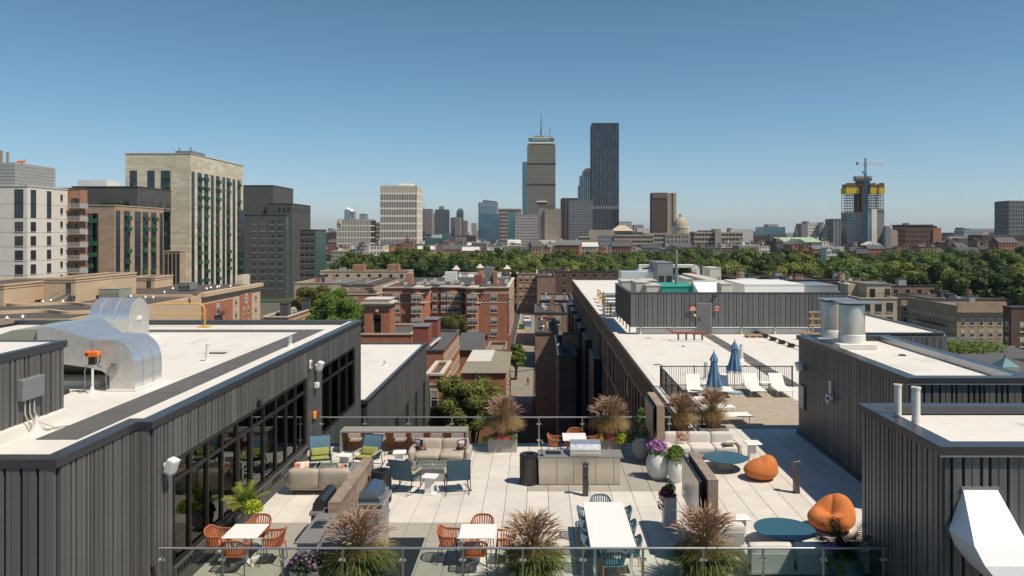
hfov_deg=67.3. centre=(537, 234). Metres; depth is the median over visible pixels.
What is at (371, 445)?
lounge chair
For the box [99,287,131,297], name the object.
air handler
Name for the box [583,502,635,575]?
long table
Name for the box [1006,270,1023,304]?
park tree
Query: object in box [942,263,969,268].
park tree
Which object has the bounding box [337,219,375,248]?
office building
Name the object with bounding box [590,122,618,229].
skyscraper
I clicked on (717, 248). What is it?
town house
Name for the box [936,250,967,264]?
park tree
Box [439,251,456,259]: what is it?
park tree
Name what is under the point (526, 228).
office tower
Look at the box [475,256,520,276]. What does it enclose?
park tree
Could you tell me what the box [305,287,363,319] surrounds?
street tree
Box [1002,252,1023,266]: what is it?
park tree
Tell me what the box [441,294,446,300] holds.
window
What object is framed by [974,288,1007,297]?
park tree
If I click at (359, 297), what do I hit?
brick building
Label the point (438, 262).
park tree
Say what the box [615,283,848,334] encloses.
plant screen
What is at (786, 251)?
park tree
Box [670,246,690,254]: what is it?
park tree
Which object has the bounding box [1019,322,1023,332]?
window
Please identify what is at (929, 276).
park tree
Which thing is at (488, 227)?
office tower
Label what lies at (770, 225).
office building
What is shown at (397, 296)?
window
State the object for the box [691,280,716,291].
exhaust hood
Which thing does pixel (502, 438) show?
planter
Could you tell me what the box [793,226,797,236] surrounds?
steeple
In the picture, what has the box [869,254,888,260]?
park tree
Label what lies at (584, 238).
concrete building
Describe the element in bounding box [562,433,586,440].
dining table
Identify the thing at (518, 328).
kerb
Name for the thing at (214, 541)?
dining chair
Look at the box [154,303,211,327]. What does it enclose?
guard rail
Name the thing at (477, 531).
dining table
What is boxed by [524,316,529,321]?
delivery truck
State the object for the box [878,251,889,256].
park tree
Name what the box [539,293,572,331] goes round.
brick building
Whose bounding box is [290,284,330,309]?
street tree
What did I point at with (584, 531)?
dining chair
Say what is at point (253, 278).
window
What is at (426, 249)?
park tree
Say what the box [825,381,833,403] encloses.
security camera
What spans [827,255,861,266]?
park tree
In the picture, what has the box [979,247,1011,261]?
park tree
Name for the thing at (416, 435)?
bar stool
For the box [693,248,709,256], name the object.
park tree
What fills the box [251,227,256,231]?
window
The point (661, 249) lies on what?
town house
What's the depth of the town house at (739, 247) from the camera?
678.70 m
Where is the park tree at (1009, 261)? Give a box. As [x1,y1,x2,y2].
[1002,253,1018,271]
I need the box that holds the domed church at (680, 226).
[670,213,690,243]
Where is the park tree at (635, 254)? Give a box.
[626,250,648,259]
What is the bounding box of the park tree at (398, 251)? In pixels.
[390,246,410,257]
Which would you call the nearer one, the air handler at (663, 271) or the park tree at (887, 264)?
the air handler at (663, 271)
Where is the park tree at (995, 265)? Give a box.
[987,258,1013,273]
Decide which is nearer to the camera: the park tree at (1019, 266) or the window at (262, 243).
the window at (262, 243)
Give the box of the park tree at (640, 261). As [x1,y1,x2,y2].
[636,259,645,268]
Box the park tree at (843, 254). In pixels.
[825,250,852,263]
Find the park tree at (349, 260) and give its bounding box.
[331,250,372,268]
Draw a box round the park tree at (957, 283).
[940,268,991,295]
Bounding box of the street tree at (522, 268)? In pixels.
[511,265,536,287]
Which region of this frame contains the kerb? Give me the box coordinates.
[514,311,521,343]
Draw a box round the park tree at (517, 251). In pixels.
[507,248,521,258]
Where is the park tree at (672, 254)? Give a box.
[664,251,680,256]
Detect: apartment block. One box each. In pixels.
[0,283,263,324]
[568,279,947,442]
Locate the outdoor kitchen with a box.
[538,439,622,484]
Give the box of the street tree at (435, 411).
[427,397,450,425]
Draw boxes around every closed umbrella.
[705,350,722,390]
[726,339,742,392]
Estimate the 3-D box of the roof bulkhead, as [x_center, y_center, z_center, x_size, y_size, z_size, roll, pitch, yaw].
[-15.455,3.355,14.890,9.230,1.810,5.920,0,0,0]
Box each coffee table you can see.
[703,451,747,470]
[754,517,815,543]
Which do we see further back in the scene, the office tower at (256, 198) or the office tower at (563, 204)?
the office tower at (563, 204)
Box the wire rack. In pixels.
[603,292,618,316]
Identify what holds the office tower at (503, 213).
on the ground at (266, 308)
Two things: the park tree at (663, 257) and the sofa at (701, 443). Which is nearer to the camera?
the sofa at (701, 443)
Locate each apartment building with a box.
[63,188,87,275]
[87,205,163,275]
[294,274,382,299]
[320,262,413,280]
[341,277,397,291]
[381,267,514,340]
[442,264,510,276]
[516,271,536,310]
[832,272,897,319]
[891,295,906,322]
[907,293,1006,343]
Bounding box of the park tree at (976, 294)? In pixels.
[963,290,993,296]
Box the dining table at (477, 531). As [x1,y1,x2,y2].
[458,524,495,566]
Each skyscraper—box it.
[522,162,526,213]
[527,127,555,213]
[577,168,589,199]
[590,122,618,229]
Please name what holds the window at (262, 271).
in the office tower at (266, 249)
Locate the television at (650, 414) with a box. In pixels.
[645,395,654,438]
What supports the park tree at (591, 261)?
on the ground at (266, 308)
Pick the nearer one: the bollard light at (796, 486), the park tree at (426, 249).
the bollard light at (796, 486)
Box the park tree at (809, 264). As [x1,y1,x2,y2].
[781,261,817,267]
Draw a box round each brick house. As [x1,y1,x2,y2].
[459,333,487,380]
[485,334,510,398]
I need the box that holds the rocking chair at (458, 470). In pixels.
[443,460,471,492]
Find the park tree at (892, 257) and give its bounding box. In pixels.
[879,250,905,263]
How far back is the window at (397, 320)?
214.98 m
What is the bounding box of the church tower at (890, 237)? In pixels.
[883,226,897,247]
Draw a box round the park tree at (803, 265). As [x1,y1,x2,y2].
[783,263,818,268]
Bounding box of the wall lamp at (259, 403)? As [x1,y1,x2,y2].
[257,398,261,406]
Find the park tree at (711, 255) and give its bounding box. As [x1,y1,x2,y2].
[700,253,720,258]
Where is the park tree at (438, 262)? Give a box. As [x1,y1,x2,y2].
[427,256,464,272]
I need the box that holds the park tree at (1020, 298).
[1009,286,1023,304]
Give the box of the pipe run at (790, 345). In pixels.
[754,331,798,347]
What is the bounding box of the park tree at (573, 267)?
[555,266,578,270]
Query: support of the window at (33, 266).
in the apartment tower at (33, 223)
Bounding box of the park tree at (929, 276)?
[882,269,935,284]
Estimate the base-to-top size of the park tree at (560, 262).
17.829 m
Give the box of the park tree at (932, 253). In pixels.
[914,250,939,257]
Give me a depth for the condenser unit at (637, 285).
74.00 m
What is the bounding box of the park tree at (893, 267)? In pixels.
[884,261,919,283]
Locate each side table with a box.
[337,452,352,462]
[392,450,406,460]
[421,473,438,494]
[735,514,750,536]
[743,440,761,460]
[758,381,771,392]
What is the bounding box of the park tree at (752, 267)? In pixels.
[744,254,777,274]
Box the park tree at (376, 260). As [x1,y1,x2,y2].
[368,253,392,265]
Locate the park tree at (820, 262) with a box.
[815,257,826,267]
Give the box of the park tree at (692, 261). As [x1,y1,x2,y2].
[673,257,721,278]
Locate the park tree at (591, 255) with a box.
[583,252,602,258]
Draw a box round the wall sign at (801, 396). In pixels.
[798,383,804,409]
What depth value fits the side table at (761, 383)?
38.44 m
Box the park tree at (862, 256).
[859,253,873,259]
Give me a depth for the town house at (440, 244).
895.60 m
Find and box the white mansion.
[821,247,843,260]
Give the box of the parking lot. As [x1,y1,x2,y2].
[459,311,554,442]
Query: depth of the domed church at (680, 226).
954.13 m
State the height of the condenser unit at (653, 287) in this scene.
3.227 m
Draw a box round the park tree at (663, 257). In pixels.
[644,251,679,268]
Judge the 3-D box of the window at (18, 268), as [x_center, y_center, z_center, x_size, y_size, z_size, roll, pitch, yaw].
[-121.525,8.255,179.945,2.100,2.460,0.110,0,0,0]
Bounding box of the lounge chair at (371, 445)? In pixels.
[351,433,384,466]
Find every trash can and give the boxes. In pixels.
[371,467,391,501]
[519,451,538,484]
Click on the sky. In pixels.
(754, 113)
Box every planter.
[221,480,269,523]
[287,550,326,575]
[479,393,526,451]
[584,394,632,452]
[627,406,648,460]
[646,433,668,479]
[657,483,676,528]
[664,391,700,431]
[665,444,684,482]
[696,385,731,432]
[807,515,881,575]
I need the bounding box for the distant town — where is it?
[326,228,993,252]
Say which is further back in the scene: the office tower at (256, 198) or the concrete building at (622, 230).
the concrete building at (622, 230)
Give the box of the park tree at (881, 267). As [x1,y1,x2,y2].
[867,262,897,272]
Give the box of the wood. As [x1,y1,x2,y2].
[364,245,1011,260]
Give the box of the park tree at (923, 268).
[916,263,954,273]
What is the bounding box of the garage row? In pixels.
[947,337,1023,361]
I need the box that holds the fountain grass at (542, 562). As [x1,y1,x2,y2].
[487,506,578,575]
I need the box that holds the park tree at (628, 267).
[620,264,637,269]
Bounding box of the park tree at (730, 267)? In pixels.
[706,258,747,274]
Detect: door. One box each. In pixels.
[66,283,70,294]
[71,198,78,207]
[71,211,78,220]
[71,224,78,233]
[71,237,78,246]
[71,250,78,258]
[71,263,78,271]
[147,278,150,287]
[238,431,251,491]
[698,304,710,333]
[870,289,874,296]
[885,289,889,296]
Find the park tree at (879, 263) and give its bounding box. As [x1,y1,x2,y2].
[873,260,883,267]
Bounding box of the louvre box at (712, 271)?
[702,266,720,280]
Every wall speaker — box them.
[163,456,179,475]
[315,361,324,371]
[794,361,803,371]
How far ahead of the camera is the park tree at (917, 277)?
271.05 m
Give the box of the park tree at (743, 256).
[718,247,761,265]
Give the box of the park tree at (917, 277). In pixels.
[906,273,934,284]
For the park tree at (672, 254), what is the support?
on the ground at (266, 308)
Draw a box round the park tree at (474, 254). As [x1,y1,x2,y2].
[466,251,479,258]
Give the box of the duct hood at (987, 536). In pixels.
[949,486,1023,575]
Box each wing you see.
[164,250,185,283]
[177,299,187,319]
[361,343,429,425]
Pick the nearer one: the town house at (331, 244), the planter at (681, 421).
the planter at (681, 421)
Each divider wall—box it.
[328,458,372,516]
[647,392,664,451]
[688,452,717,538]
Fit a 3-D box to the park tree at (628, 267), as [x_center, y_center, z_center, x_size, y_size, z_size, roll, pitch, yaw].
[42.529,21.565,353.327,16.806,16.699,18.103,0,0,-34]
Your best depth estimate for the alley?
166.47 m
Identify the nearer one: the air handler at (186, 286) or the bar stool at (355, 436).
the bar stool at (355, 436)
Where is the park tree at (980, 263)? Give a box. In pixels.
[976,259,988,265]
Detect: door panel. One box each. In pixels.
[539,458,556,483]
[557,458,572,483]
[574,466,582,483]
[588,466,595,483]
[596,458,613,483]
[614,458,619,483]
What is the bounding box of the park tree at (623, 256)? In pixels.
[615,252,628,264]
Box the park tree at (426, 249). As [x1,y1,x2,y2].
[419,244,433,259]
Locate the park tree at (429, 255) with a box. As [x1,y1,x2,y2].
[424,252,444,265]
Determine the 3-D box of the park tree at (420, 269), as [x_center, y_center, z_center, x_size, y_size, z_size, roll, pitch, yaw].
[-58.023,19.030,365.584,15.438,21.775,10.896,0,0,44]
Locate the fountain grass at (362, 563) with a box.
[312,502,401,575]
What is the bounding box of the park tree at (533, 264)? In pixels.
[527,262,537,268]
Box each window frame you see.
[173,378,305,566]
[323,347,354,433]
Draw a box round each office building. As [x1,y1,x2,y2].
[300,229,325,280]
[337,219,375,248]
[376,222,379,240]
[619,222,631,228]
[632,225,642,231]
[755,227,784,235]
[764,224,777,226]
[891,223,940,247]
[954,230,982,237]
[958,229,993,234]
[968,235,1023,243]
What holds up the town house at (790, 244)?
on the ground at (266, 308)
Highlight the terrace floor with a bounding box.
[177,428,861,575]
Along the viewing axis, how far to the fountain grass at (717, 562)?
17.12 m
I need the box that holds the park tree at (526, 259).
[520,256,528,261]
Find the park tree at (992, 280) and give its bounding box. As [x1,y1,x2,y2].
[966,266,1015,292]
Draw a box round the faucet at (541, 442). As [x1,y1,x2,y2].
[539,440,543,455]
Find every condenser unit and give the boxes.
[618,279,634,290]
[631,280,649,291]
[637,278,657,282]
[644,283,661,291]
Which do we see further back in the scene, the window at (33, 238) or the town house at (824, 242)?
the town house at (824, 242)
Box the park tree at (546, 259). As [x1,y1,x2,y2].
[540,256,554,267]
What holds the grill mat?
on the terrace floor
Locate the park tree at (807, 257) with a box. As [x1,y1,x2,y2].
[796,252,813,262]
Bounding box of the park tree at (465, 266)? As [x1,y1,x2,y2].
[447,259,489,271]
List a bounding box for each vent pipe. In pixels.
[204,344,210,361]
[286,336,293,347]
[702,361,708,379]
[739,344,743,360]
[894,383,901,416]
[911,386,921,426]
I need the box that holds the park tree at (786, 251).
[777,249,791,255]
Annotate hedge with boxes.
[947,338,1007,353]
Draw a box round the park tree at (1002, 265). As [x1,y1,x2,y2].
[970,264,1007,270]
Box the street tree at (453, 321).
[441,313,468,336]
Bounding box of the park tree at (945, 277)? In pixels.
[935,274,947,289]
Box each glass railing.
[158,547,887,575]
[319,417,671,446]
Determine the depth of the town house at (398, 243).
797.53 m
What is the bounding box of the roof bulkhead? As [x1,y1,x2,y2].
[0,340,69,445]
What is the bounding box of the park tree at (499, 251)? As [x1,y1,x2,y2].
[487,247,506,259]
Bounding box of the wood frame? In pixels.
[801,311,820,334]
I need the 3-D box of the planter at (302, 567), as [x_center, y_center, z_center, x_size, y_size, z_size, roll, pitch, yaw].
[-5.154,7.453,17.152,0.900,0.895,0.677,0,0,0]
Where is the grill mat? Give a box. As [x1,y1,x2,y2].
[380,537,424,575]
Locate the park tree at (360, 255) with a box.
[357,253,374,268]
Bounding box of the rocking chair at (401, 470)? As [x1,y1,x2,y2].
[387,459,424,492]
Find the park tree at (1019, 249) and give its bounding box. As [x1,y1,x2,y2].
[1014,246,1023,255]
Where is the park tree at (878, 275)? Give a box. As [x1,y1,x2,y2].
[869,271,884,280]
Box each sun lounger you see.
[675,386,706,400]
[685,374,701,391]
[687,393,735,415]
[705,404,752,423]
[717,373,734,392]
[742,373,766,396]
[768,373,793,396]
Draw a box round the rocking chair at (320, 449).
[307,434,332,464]
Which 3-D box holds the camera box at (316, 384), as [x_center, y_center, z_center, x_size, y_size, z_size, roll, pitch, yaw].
[-8.280,5.650,28.850,0.160,0.200,0.200,0,0,0]
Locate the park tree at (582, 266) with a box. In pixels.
[580,264,590,268]
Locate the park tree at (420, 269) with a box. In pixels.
[401,252,428,276]
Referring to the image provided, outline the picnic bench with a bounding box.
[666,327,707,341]
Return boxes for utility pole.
[503,298,513,333]
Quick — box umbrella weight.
[726,390,743,394]
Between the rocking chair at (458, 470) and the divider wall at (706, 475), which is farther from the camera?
the rocking chair at (458, 470)
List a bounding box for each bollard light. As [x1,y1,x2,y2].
[583,462,588,495]
[793,459,800,493]
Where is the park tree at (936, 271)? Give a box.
[919,263,945,283]
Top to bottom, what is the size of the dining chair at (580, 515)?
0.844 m
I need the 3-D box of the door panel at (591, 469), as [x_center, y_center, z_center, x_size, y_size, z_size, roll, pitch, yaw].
[1.660,7.590,24.240,0.340,0.580,0.040,0,0,0]
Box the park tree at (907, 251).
[899,247,914,258]
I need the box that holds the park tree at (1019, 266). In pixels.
[1014,262,1023,270]
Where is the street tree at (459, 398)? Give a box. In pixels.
[432,371,510,442]
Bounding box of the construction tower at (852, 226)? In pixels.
[841,176,884,245]
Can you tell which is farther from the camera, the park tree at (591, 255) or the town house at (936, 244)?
the town house at (936, 244)
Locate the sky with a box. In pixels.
[0,0,1023,234]
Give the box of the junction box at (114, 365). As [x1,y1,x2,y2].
[105,362,118,389]
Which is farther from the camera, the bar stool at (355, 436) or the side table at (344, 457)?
the bar stool at (355, 436)
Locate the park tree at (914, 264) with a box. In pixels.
[900,259,934,271]
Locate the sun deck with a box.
[651,386,798,428]
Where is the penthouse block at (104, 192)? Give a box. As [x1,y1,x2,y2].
[71,180,171,211]
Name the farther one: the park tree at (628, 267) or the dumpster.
the park tree at (628, 267)
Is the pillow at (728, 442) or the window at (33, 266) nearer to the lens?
the pillow at (728, 442)
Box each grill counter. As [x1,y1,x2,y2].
[295,507,338,562]
[322,502,390,575]
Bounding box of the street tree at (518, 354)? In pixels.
[511,343,526,379]
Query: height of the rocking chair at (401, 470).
1.069 m
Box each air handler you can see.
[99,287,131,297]
[178,282,196,290]
[649,261,673,281]
[652,282,692,291]
[674,275,716,284]
[682,273,731,291]
[724,279,804,291]
[795,282,838,291]
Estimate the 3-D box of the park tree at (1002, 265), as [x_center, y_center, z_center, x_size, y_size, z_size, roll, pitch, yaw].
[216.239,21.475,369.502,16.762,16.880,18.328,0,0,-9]
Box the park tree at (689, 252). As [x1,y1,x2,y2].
[678,247,702,260]
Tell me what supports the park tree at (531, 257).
on the ground at (266, 308)
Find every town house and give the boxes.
[327,239,336,255]
[332,247,349,262]
[335,244,348,249]
[349,246,365,253]
[351,241,369,252]
[357,241,368,256]
[370,241,388,255]
[380,241,395,251]
[395,239,412,247]
[403,236,413,250]
[417,245,435,253]
[437,240,446,248]
[441,244,461,253]
[449,236,456,243]
[454,240,466,246]
[462,246,479,254]
[471,238,490,249]
[487,243,501,252]
[489,239,498,245]
[502,240,521,251]
[506,239,520,244]
[522,246,528,252]
[529,240,542,256]
[543,244,549,254]
[554,240,581,259]
[582,241,598,254]
[598,244,605,253]
[608,242,611,253]
[611,240,632,254]
[633,245,637,251]
[640,243,661,260]
[658,243,675,253]
[663,244,677,252]
[676,243,692,248]
[702,244,720,253]
[716,240,734,247]
[718,242,731,252]
[732,239,759,251]
[756,242,769,253]
[776,244,782,253]
[783,239,808,254]
[809,245,832,257]
[810,242,821,245]
[817,237,828,245]
[845,242,858,252]
[854,248,868,257]
[860,240,880,247]
[862,244,884,254]
[885,244,913,251]
[914,243,937,251]
[932,241,944,247]
[939,237,957,250]
[948,242,967,247]
[953,246,979,257]
[968,237,984,246]
[976,244,988,254]
[988,236,1018,250]
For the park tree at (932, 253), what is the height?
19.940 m
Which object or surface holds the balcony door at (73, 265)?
in the apartment building at (77, 231)
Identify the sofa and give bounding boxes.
[284,467,354,494]
[408,438,471,463]
[665,431,741,456]
[718,522,744,546]
[739,542,869,575]
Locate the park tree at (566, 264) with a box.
[552,262,571,268]
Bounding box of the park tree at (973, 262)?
[968,259,988,264]
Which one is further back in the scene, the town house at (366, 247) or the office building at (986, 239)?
the office building at (986, 239)
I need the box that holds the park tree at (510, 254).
[506,251,521,260]
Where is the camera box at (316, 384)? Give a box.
[314,382,319,387]
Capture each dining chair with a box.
[202,524,232,565]
[220,539,251,575]
[245,513,271,555]
[259,525,287,566]
[436,524,461,565]
[463,539,488,575]
[470,513,493,555]
[494,527,516,566]
[547,433,561,448]
[567,427,582,441]
[577,505,585,542]
[578,518,600,557]
[581,534,604,575]
[587,433,601,442]
[589,494,611,501]
[599,550,626,575]
[620,534,642,575]
[624,505,631,524]
[629,518,636,535]
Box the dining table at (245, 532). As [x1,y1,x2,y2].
[221,524,268,566]
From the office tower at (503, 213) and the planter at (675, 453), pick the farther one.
the office tower at (503, 213)
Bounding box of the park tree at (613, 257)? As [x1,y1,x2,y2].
[594,254,619,263]
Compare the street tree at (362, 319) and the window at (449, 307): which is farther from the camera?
the window at (449, 307)
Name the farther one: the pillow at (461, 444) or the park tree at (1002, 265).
the park tree at (1002, 265)
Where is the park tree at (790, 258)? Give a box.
[774,252,806,265]
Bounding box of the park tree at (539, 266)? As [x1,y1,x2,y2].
[516,258,545,269]
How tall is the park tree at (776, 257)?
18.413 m
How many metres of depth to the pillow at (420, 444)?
26.27 m
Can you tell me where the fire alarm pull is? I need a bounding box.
[313,410,317,418]
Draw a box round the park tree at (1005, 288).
[993,274,1014,298]
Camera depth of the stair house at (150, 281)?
200.96 m
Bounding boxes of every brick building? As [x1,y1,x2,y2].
[262,299,329,319]
[344,288,381,304]
[361,297,397,332]
[361,324,414,342]
[412,317,459,425]
[426,361,451,425]
[534,302,566,353]
[534,316,558,428]
[537,266,617,296]
[537,271,555,303]
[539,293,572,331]
[554,332,578,442]
[721,270,780,278]
[760,274,831,283]
[832,278,938,294]
[895,290,1012,304]
[1002,305,1023,348]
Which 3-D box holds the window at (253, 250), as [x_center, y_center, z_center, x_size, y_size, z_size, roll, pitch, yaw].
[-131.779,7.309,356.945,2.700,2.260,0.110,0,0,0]
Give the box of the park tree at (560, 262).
[554,258,583,268]
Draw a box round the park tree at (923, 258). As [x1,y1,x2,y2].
[899,252,942,265]
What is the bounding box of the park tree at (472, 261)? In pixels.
[457,258,483,263]
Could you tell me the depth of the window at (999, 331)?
208.98 m
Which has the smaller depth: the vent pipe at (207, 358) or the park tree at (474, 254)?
the vent pipe at (207, 358)
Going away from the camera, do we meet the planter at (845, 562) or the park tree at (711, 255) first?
the planter at (845, 562)
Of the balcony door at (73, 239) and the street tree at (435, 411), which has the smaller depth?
the street tree at (435, 411)
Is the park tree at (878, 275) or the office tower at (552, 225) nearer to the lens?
the park tree at (878, 275)
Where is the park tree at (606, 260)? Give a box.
[582,254,622,270]
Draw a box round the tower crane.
[856,158,886,242]
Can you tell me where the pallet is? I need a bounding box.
[744,334,762,337]
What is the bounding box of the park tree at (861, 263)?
[859,261,869,266]
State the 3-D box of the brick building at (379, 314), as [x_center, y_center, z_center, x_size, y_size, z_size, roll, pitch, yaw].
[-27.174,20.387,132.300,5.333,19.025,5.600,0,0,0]
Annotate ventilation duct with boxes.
[0,317,165,391]
[89,297,148,334]
[618,269,653,279]
[638,264,699,274]
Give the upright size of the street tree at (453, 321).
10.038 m
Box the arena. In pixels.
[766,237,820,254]
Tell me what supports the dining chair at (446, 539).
on the terrace floor
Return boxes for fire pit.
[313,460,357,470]
[411,459,454,480]
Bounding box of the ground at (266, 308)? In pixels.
[260,258,516,319]
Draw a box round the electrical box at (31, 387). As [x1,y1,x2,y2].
[17,374,68,436]
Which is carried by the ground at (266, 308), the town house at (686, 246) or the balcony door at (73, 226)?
the town house at (686, 246)
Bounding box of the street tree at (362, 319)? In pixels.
[358,305,363,327]
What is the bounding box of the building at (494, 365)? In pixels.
[460,350,511,442]
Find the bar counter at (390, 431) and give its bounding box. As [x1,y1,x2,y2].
[340,426,468,452]
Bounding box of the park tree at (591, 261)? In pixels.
[582,258,596,263]
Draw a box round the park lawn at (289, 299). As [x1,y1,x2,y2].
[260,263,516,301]
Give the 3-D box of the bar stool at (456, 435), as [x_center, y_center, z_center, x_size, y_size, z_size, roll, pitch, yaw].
[-2.856,7.495,27.599,0.430,0.810,0.423,0,0,1]
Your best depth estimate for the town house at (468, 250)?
688.54 m
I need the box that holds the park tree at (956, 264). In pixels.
[948,258,971,271]
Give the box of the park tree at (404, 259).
[399,249,428,265]
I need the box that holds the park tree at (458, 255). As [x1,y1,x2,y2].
[448,251,468,259]
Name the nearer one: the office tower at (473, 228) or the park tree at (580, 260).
the park tree at (580, 260)
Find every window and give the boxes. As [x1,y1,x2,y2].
[14,236,23,246]
[14,250,23,260]
[14,265,23,274]
[15,222,22,231]
[30,250,35,260]
[30,264,35,274]
[31,222,35,231]
[31,236,35,245]
[47,222,50,231]
[47,236,51,245]
[47,250,51,259]
[47,263,50,273]
[216,303,219,314]
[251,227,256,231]
[251,234,256,238]
[251,241,256,245]
[251,248,256,252]
[251,255,256,259]
[251,262,256,266]
[251,269,256,273]
[251,276,256,280]
[260,227,265,231]
[260,234,265,238]
[260,241,265,245]
[260,248,265,252]
[260,255,265,259]
[260,262,265,266]
[260,269,265,273]
[260,276,265,280]
[392,294,399,301]
[395,306,399,312]
[395,318,399,323]
[395,415,398,425]
[406,402,408,425]
[411,295,421,301]
[411,306,421,313]
[411,318,421,323]
[415,390,417,425]
[423,381,424,425]
[430,389,437,406]
[432,293,436,300]
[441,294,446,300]
[441,305,446,312]
[447,294,453,300]
[447,305,453,312]
[454,294,459,300]
[454,305,459,312]
[467,295,476,301]
[467,306,477,313]
[467,318,477,325]
[490,294,497,301]
[490,306,497,312]
[490,318,497,324]
[490,329,497,336]
[555,316,560,324]
[864,304,870,312]
[875,303,881,312]
[886,303,893,312]
[960,318,965,325]
[960,330,965,336]
[970,318,974,325]
[970,330,974,337]
[979,318,983,325]
[979,330,983,337]
[988,318,992,325]
[988,330,992,337]
[997,318,1002,325]
[997,330,1002,337]
[1005,321,1008,331]
[1005,336,1008,345]
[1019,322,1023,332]
[1019,337,1023,347]
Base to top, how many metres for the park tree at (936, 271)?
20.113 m
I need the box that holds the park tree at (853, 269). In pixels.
[820,259,882,280]
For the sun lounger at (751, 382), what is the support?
on the sun deck
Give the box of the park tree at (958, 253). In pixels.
[941,245,962,258]
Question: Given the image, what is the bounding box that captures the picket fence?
[660,365,792,430]
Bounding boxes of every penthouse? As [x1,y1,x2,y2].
[0,320,361,575]
[796,335,1023,482]
[858,403,1023,575]
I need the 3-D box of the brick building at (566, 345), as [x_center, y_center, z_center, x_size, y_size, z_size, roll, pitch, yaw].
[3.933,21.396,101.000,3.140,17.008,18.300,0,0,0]
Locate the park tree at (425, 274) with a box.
[419,258,428,276]
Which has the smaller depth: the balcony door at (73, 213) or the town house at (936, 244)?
the balcony door at (73, 213)
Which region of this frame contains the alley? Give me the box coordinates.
[511,311,534,413]
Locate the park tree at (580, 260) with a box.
[568,257,592,263]
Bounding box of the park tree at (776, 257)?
[767,253,783,260]
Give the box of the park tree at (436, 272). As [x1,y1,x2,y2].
[427,266,448,276]
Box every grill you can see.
[309,484,335,521]
[356,478,391,508]
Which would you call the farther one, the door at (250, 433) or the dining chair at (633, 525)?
the door at (250, 433)
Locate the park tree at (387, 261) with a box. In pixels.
[379,252,399,268]
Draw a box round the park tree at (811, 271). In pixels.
[799,265,825,277]
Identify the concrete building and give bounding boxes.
[577,236,589,241]
[588,230,613,241]
[598,236,611,251]
[612,225,632,234]
[613,235,653,246]
[641,233,669,244]
[663,235,688,247]
[690,232,742,247]
[711,229,720,246]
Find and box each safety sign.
[689,306,696,310]
[714,306,719,311]
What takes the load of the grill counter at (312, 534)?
on the terrace floor
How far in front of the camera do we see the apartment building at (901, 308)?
238.00 m
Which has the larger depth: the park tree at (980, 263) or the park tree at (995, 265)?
the park tree at (980, 263)
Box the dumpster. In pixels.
[519,324,524,328]
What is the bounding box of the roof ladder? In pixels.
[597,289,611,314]
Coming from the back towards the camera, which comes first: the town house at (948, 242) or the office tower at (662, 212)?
the office tower at (662, 212)
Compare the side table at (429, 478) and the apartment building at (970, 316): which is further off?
the apartment building at (970, 316)
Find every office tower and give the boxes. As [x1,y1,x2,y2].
[243,185,292,213]
[244,214,289,297]
[266,203,310,296]
[344,208,350,218]
[350,209,355,218]
[359,214,367,218]
[380,184,422,244]
[423,209,433,233]
[435,206,449,233]
[450,217,454,238]
[455,217,460,234]
[456,208,463,234]
[463,221,467,234]
[471,223,476,234]
[478,200,497,213]
[478,214,499,243]
[498,209,521,245]
[507,212,515,239]
[515,214,538,246]
[537,201,560,244]
[538,208,545,239]
[560,198,577,239]
[567,200,591,239]
[650,193,675,233]
[994,201,1023,234]
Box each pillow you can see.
[294,461,308,467]
[337,461,349,468]
[414,438,426,449]
[455,438,467,450]
[676,431,688,441]
[718,510,736,521]
[721,440,736,445]
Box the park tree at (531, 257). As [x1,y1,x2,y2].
[511,251,543,262]
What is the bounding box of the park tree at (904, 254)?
[899,253,910,259]
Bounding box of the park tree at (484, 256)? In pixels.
[479,249,507,259]
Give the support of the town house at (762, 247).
on the ground at (266, 308)
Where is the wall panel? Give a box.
[682,455,701,513]
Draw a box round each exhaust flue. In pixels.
[813,298,856,341]
[827,301,880,349]
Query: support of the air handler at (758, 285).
on the apartment block at (615, 357)
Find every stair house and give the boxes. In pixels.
[0,278,43,305]
[43,272,136,301]
[136,275,173,287]
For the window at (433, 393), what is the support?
in the brick building at (436, 369)
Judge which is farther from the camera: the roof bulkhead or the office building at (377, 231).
the office building at (377, 231)
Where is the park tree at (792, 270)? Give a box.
[766,264,805,275]
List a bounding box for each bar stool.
[348,433,362,452]
[373,433,385,455]
[394,433,406,455]
[411,433,422,445]
[430,433,442,438]
[451,433,462,437]
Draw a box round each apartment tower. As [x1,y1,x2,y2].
[0,151,68,278]
[125,147,249,283]
[796,221,818,238]
[817,222,827,240]
[825,219,843,247]
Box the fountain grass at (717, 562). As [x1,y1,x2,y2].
[657,498,751,575]
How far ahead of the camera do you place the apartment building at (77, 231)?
196.00 m
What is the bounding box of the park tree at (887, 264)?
[879,262,910,274]
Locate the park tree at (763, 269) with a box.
[754,260,775,274]
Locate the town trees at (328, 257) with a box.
[326,250,650,260]
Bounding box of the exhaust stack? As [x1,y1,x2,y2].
[671,250,681,283]
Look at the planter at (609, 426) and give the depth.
27.76 m
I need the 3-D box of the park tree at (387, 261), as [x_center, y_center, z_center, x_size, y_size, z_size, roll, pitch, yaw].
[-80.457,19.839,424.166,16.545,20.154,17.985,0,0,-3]
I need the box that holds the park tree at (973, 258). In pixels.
[963,255,977,262]
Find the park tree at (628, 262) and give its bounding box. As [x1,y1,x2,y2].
[616,258,632,266]
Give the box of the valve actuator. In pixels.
[79,351,101,394]

